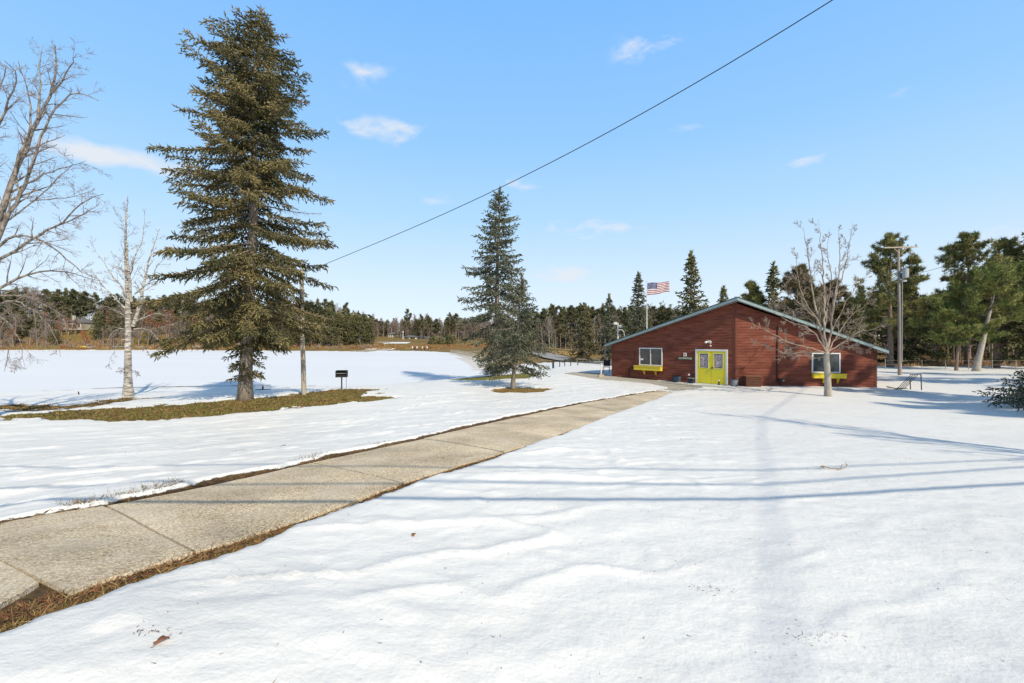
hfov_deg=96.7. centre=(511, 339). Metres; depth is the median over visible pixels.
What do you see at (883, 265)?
pine tree
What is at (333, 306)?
spruce tree
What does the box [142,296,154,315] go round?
spruce tree
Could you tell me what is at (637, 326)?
spruce tree
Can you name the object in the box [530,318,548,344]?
bare tree
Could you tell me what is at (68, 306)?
pine tree
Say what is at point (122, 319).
spruce tree
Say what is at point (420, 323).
pine tree
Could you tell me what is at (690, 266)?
spruce tree
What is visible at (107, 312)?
oak tree
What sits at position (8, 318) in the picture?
pine tree
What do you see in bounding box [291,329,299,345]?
spruce tree
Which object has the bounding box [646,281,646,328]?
flagpole
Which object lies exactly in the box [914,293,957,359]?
pine tree
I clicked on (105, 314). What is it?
pine tree
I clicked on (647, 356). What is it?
window
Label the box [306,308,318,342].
spruce tree
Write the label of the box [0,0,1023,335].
sky
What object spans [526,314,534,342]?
spruce tree
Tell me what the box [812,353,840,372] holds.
window
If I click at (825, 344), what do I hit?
bare tree
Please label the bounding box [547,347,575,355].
guard rail
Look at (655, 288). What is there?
flag
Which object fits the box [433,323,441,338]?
pine tree
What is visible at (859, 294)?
pine tree
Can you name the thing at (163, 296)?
pine tree
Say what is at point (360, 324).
spruce tree
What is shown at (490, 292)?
spruce tree
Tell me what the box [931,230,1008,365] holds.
pine tree
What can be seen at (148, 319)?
oak tree
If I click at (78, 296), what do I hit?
pine tree
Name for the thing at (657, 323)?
pine tree
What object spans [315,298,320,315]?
spruce tree
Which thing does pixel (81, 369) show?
lake ice
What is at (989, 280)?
pine tree
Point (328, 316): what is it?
spruce tree
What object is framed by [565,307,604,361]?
spruce tree
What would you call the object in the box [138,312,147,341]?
bare tree
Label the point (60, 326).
oak tree
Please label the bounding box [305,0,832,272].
power cable
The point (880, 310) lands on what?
pine tree
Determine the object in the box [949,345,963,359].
spruce tree
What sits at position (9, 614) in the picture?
leaf litter
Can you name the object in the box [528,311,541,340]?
pine tree
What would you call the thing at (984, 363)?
woodland litter
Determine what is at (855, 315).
spruce tree
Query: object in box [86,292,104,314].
pine tree
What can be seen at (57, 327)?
oak tree
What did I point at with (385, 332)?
spruce tree
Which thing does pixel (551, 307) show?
pine tree
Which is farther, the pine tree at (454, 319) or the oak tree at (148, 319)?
the pine tree at (454, 319)
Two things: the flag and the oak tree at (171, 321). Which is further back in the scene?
the oak tree at (171, 321)
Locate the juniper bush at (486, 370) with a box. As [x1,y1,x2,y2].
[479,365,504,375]
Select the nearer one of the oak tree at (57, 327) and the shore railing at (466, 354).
the shore railing at (466, 354)
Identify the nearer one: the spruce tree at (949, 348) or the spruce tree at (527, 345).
the spruce tree at (527, 345)
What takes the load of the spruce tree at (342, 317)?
on the ground at (762, 521)
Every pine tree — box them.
[0,289,21,320]
[0,293,5,311]
[0,321,6,338]
[1,316,19,341]
[16,287,37,312]
[34,289,49,314]
[41,291,51,310]
[45,292,64,315]
[46,288,66,312]
[61,288,80,318]
[67,292,81,318]
[70,294,92,318]
[73,291,93,318]
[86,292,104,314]
[100,303,108,316]
[102,294,121,312]
[109,293,123,314]
[151,298,159,317]
[157,294,166,311]
[158,299,177,329]
[163,293,181,315]
[172,301,182,316]
[319,299,328,314]
[341,302,351,313]
[402,309,411,329]
[416,314,424,329]
[423,315,431,330]
[431,319,440,335]
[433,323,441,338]
[445,312,453,333]
[449,313,461,337]
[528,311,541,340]
[534,310,551,347]
[535,308,553,346]
[545,305,561,347]
[549,306,564,347]
[554,312,568,347]
[557,305,566,347]
[561,305,579,347]
[591,308,604,343]
[599,308,607,345]
[610,310,624,338]
[648,306,657,324]
[651,306,665,324]
[652,306,671,325]
[657,307,672,324]
[740,280,767,306]
[774,262,835,324]
[819,279,854,331]
[845,230,932,366]
[856,291,870,332]
[864,290,893,344]
[907,257,1023,370]
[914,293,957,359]
[924,284,1010,370]
[926,301,933,359]
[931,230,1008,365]
[962,234,1023,367]
[971,336,973,360]
[1002,324,1013,355]
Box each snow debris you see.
[17,395,1015,682]
[102,424,846,647]
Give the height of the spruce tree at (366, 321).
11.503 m
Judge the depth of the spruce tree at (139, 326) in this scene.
183.09 m
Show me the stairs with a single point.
(84, 338)
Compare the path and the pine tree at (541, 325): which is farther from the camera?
the pine tree at (541, 325)
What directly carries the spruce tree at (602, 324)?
on the ground at (762, 521)
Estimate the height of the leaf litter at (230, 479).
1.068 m
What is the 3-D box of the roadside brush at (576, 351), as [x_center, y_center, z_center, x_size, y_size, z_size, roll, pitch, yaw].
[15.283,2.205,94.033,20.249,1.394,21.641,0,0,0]
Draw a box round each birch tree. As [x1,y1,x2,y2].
[84,197,172,396]
[545,315,556,346]
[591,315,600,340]
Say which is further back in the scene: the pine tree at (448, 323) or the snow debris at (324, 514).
the pine tree at (448, 323)
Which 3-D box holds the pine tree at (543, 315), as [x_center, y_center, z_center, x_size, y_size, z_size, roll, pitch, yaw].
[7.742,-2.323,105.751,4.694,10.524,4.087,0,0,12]
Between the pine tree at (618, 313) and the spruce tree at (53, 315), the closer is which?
the pine tree at (618, 313)
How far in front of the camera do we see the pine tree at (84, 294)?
190.68 m
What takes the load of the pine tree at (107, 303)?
on the ground at (762, 521)
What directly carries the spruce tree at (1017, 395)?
on the ground at (762, 521)
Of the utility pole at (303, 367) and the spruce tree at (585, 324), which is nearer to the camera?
the utility pole at (303, 367)
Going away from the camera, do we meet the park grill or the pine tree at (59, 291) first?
the park grill
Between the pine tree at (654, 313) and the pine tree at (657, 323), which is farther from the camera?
the pine tree at (654, 313)
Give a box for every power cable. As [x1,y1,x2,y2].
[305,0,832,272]
[910,242,1022,275]
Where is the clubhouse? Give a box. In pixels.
[604,297,888,386]
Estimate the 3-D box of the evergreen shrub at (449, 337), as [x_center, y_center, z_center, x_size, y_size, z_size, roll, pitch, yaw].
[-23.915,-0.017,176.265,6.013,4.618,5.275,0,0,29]
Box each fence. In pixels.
[553,359,577,366]
[885,359,1015,369]
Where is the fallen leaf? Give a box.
[152,633,171,645]
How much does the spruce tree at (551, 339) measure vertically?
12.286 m
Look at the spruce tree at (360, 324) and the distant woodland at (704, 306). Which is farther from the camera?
the spruce tree at (360, 324)
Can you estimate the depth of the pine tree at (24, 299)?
203.72 m
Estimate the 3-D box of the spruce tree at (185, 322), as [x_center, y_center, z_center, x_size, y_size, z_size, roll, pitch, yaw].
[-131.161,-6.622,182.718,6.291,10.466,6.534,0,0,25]
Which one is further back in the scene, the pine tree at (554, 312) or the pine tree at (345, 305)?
the pine tree at (345, 305)
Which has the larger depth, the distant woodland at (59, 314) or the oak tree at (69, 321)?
the distant woodland at (59, 314)
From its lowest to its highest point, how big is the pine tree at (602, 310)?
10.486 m
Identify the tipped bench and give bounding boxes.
[886,374,921,389]
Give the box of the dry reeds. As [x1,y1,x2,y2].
[368,343,499,349]
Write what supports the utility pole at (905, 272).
on the ground at (762, 521)
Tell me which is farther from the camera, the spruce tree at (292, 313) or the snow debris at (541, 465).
the spruce tree at (292, 313)
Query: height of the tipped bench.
0.928 m
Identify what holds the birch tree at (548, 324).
on the ground at (762, 521)
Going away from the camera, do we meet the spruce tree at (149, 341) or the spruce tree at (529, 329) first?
the spruce tree at (529, 329)
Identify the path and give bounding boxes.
[0,391,670,609]
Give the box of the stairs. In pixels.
[80,330,89,343]
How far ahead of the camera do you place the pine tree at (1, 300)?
192.38 m
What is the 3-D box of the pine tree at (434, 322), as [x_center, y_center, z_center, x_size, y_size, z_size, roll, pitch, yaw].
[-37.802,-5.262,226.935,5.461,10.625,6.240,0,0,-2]
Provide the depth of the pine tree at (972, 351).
59.81 m
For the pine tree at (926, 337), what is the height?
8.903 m
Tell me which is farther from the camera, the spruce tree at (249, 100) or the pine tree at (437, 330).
the pine tree at (437, 330)
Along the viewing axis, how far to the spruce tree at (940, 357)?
53.53 m
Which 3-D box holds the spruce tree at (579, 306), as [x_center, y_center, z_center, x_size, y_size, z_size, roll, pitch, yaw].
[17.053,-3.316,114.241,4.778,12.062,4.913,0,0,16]
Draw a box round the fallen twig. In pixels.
[820,461,847,469]
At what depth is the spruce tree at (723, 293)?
59.84 m
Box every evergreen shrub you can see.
[427,335,438,343]
[438,335,446,343]
[445,333,457,343]
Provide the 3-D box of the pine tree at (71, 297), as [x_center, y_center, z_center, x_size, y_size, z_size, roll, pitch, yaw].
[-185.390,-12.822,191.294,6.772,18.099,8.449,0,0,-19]
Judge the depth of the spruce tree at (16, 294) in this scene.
216.16 m
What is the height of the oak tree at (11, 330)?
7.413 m
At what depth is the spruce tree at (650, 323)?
102.62 m
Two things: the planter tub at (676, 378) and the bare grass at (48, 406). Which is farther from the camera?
the planter tub at (676, 378)
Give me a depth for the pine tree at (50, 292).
220.52 m
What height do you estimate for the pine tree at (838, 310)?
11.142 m
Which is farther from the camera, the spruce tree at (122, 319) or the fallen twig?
the spruce tree at (122, 319)
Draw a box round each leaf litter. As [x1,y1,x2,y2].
[0,404,576,524]
[0,429,571,632]
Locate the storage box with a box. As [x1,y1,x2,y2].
[742,375,761,386]
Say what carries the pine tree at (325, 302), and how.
on the ground at (762, 521)
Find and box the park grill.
[335,370,347,388]
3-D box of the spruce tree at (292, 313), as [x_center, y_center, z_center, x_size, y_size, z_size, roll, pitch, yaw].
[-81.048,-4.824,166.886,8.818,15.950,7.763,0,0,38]
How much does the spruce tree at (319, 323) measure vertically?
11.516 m
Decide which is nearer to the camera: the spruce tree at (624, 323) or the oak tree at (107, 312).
the spruce tree at (624, 323)
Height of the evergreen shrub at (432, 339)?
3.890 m
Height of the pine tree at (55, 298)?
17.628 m
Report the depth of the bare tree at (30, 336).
162.34 m
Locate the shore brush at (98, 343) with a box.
[0,337,372,348]
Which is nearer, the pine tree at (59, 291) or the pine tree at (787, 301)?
the pine tree at (787, 301)
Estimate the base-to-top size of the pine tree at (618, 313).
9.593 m
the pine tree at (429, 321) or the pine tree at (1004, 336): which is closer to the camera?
the pine tree at (1004, 336)
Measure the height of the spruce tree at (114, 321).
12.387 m
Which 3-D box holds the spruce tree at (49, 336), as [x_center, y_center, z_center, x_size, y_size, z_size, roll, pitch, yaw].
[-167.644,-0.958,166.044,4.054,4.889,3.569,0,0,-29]
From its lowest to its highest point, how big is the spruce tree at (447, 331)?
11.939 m
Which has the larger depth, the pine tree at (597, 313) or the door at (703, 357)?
the pine tree at (597, 313)
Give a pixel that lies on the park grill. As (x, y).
(341, 373)
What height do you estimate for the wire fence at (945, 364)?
1.179 m
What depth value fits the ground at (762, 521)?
3.78 m
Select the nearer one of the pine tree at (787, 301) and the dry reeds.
the pine tree at (787, 301)
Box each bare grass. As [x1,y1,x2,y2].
[0,387,398,421]
[491,387,550,392]
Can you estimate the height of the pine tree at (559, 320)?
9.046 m
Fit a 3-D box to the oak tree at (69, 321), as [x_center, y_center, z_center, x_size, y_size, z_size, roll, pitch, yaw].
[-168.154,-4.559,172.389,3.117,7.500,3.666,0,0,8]
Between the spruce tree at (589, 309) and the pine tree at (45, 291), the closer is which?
the spruce tree at (589, 309)
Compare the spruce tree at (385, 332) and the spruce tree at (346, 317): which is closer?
the spruce tree at (346, 317)
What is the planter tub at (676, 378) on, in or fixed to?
on the ground at (762, 521)
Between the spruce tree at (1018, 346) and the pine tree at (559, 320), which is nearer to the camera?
the spruce tree at (1018, 346)
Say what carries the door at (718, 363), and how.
in the clubhouse
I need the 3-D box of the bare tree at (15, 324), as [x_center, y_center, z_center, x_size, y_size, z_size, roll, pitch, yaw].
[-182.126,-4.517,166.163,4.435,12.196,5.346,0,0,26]
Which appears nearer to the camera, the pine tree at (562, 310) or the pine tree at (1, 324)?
the pine tree at (562, 310)
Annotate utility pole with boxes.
[300,269,306,394]
[883,244,917,374]
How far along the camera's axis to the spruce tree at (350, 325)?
165.81 m
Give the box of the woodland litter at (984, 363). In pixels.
[877,359,1023,366]
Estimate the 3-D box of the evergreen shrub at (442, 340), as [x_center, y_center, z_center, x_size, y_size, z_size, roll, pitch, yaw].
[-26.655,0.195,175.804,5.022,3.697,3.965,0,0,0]
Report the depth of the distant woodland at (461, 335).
247.53 m
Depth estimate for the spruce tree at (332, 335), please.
164.62 m
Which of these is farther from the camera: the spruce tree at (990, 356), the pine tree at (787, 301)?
the spruce tree at (990, 356)
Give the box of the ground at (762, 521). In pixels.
[0,327,1023,682]
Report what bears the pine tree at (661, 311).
on the ground at (762, 521)
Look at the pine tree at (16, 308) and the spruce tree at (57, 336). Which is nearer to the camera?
the spruce tree at (57, 336)
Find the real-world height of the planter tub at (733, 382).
0.475 m
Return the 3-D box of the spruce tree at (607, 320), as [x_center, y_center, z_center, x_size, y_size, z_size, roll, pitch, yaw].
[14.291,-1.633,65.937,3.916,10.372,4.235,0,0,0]
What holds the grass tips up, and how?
on the ground at (762, 521)
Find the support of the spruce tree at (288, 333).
on the ground at (762, 521)
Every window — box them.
[639,348,662,365]
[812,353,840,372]
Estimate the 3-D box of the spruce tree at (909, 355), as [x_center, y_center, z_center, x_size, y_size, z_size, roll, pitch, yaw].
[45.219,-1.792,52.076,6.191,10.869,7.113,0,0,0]
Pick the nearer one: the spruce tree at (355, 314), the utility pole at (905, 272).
the utility pole at (905, 272)
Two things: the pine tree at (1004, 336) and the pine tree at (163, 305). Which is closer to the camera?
the pine tree at (1004, 336)
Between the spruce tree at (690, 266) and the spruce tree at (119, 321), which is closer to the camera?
the spruce tree at (690, 266)
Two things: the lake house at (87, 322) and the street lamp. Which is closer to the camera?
the street lamp
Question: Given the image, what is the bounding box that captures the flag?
[647,281,669,294]
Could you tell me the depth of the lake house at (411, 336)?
214.85 m
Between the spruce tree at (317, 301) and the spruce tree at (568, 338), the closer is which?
the spruce tree at (568, 338)
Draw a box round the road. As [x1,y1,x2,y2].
[512,349,611,364]
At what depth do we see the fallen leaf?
2.00 m
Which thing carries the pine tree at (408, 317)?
on the ground at (762, 521)
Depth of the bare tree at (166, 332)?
160.24 m
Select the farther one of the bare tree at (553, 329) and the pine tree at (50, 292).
the pine tree at (50, 292)
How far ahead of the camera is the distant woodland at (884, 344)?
98.61 m
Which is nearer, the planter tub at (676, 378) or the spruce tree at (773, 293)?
the planter tub at (676, 378)
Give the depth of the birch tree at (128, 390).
26.82 m
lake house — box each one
[49,315,95,332]
[388,332,395,336]
[403,335,419,338]
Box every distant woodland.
[0,309,62,332]
[2,287,381,335]
[93,306,376,340]
[368,313,536,340]
[520,297,838,345]
[867,305,1007,351]
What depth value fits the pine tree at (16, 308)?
193.12 m
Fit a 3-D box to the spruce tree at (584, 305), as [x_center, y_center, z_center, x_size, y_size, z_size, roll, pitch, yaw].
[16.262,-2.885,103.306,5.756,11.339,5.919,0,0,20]
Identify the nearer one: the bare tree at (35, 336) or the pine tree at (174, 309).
the bare tree at (35, 336)
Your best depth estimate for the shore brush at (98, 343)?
161.90 m
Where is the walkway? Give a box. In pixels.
[565,372,701,390]
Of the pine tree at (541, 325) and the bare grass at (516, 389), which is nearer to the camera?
the bare grass at (516, 389)
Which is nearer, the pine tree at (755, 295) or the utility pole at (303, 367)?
the utility pole at (303, 367)
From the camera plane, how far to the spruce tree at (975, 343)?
79.64 m
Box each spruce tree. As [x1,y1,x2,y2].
[7,307,33,336]
[9,287,26,313]
[22,318,33,334]
[28,310,48,337]
[44,310,59,331]
[45,330,54,341]
[49,330,62,344]
[59,287,70,319]
[88,311,107,339]
[96,314,108,335]
[104,307,119,336]
[116,312,122,331]
[117,4,346,400]
[117,312,136,336]
[135,309,146,330]
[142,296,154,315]
[144,327,157,343]
[153,314,163,334]
[175,296,192,324]
[180,311,189,331]
[280,309,299,344]
[284,326,293,345]
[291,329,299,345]
[297,327,313,344]
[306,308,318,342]
[314,319,326,344]
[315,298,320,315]
[323,306,335,342]
[325,317,341,345]
[329,300,335,314]
[333,312,341,343]
[337,314,349,344]
[339,312,349,341]
[344,313,358,345]
[346,312,363,345]
[351,314,369,344]
[361,316,373,343]
[366,319,375,344]
[381,319,390,335]
[410,318,422,335]
[442,317,452,335]
[455,186,536,375]
[473,273,559,389]
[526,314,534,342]
[540,303,559,347]
[558,306,570,347]
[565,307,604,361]
[572,302,581,346]
[573,302,595,347]
[587,305,599,345]
[595,303,607,346]
[597,293,620,359]
[620,310,633,337]
[624,271,649,335]
[643,307,653,326]
[670,250,708,319]
[717,285,728,301]
[762,260,785,310]
[838,297,877,344]
[850,295,868,341]
[877,287,947,364]
[920,332,955,353]
[933,346,952,363]
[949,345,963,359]
[950,333,987,355]
[972,353,1023,411]
[983,351,992,360]
[988,232,1023,363]
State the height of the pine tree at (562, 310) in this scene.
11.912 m
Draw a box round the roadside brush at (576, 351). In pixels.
[543,348,603,354]
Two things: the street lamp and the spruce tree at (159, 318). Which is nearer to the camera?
the street lamp
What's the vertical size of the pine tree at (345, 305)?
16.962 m
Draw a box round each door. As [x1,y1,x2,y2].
[697,351,710,383]
[711,351,725,384]
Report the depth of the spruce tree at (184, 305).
189.13 m
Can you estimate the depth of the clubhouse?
27.26 m
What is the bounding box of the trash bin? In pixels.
[688,378,694,382]
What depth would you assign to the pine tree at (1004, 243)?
45.57 m
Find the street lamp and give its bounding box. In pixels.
[613,322,622,338]
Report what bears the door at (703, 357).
in the clubhouse
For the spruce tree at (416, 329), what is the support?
on the ground at (762, 521)
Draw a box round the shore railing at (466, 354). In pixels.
[450,349,492,363]
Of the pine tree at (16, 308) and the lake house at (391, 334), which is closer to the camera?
the pine tree at (16, 308)
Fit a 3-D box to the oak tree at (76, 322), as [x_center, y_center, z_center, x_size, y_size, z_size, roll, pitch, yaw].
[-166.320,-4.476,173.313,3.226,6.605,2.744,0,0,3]
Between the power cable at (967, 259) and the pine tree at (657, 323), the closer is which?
the power cable at (967, 259)
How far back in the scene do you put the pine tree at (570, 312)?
102.56 m
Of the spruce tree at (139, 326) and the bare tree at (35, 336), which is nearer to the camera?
the bare tree at (35, 336)
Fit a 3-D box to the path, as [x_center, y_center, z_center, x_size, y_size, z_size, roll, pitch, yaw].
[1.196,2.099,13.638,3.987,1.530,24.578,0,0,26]
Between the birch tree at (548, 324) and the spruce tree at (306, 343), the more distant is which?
the spruce tree at (306, 343)
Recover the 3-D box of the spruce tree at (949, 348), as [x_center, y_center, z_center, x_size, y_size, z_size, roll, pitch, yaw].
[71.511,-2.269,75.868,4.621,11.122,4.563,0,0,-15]
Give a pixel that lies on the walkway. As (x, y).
(672, 386)
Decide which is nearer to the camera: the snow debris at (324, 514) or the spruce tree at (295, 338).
the snow debris at (324, 514)
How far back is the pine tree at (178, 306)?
194.99 m
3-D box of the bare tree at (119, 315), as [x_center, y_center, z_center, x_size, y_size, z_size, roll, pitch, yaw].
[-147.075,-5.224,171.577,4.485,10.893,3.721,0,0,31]
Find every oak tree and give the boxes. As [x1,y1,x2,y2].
[7,327,20,345]
[55,318,64,333]
[58,323,65,335]
[63,318,72,335]
[71,319,80,331]
[102,309,115,333]
[143,310,158,339]
[158,309,178,337]
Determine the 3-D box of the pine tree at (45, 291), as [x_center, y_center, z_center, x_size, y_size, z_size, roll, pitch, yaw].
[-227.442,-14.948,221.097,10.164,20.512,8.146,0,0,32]
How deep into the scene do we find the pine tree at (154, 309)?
201.53 m
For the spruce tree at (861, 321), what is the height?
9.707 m
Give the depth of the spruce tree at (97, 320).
168.25 m
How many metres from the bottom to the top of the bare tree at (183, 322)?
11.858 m
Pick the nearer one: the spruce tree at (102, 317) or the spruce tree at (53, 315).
the spruce tree at (102, 317)
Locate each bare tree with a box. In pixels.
[0,37,118,372]
[5,311,23,338]
[24,330,34,342]
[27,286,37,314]
[30,329,42,346]
[118,312,123,338]
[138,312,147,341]
[160,326,171,340]
[177,311,191,329]
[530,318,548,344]
[550,313,559,347]
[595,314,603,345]
[748,218,892,396]
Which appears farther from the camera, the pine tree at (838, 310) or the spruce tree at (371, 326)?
the spruce tree at (371, 326)
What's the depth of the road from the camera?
74.19 m
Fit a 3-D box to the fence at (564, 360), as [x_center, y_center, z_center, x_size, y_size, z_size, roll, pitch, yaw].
[5.716,2.553,48.297,3.515,0.850,0.423,0,0,-40]
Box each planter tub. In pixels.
[672,375,680,381]
[729,379,738,386]
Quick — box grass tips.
[53,441,389,506]
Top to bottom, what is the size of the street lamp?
5.022 m
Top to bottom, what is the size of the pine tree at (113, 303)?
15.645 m
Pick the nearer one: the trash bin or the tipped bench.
the tipped bench
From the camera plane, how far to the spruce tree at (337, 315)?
171.19 m
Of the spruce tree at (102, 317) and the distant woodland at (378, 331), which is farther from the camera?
the distant woodland at (378, 331)
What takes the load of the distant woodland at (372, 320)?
on the ground at (762, 521)
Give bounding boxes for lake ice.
[0,350,488,391]
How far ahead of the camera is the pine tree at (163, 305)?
187.93 m
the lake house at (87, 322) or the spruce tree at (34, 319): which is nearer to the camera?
the spruce tree at (34, 319)
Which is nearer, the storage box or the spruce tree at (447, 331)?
the storage box
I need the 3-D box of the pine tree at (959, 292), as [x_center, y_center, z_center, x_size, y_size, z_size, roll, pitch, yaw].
[40.563,-1.002,41.359,5.320,8.439,5.893,0,0,-23]
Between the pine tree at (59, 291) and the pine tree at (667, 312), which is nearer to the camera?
the pine tree at (667, 312)
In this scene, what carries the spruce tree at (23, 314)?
on the ground at (762, 521)
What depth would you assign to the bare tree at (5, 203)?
15.57 m
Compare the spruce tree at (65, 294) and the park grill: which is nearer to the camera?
the park grill

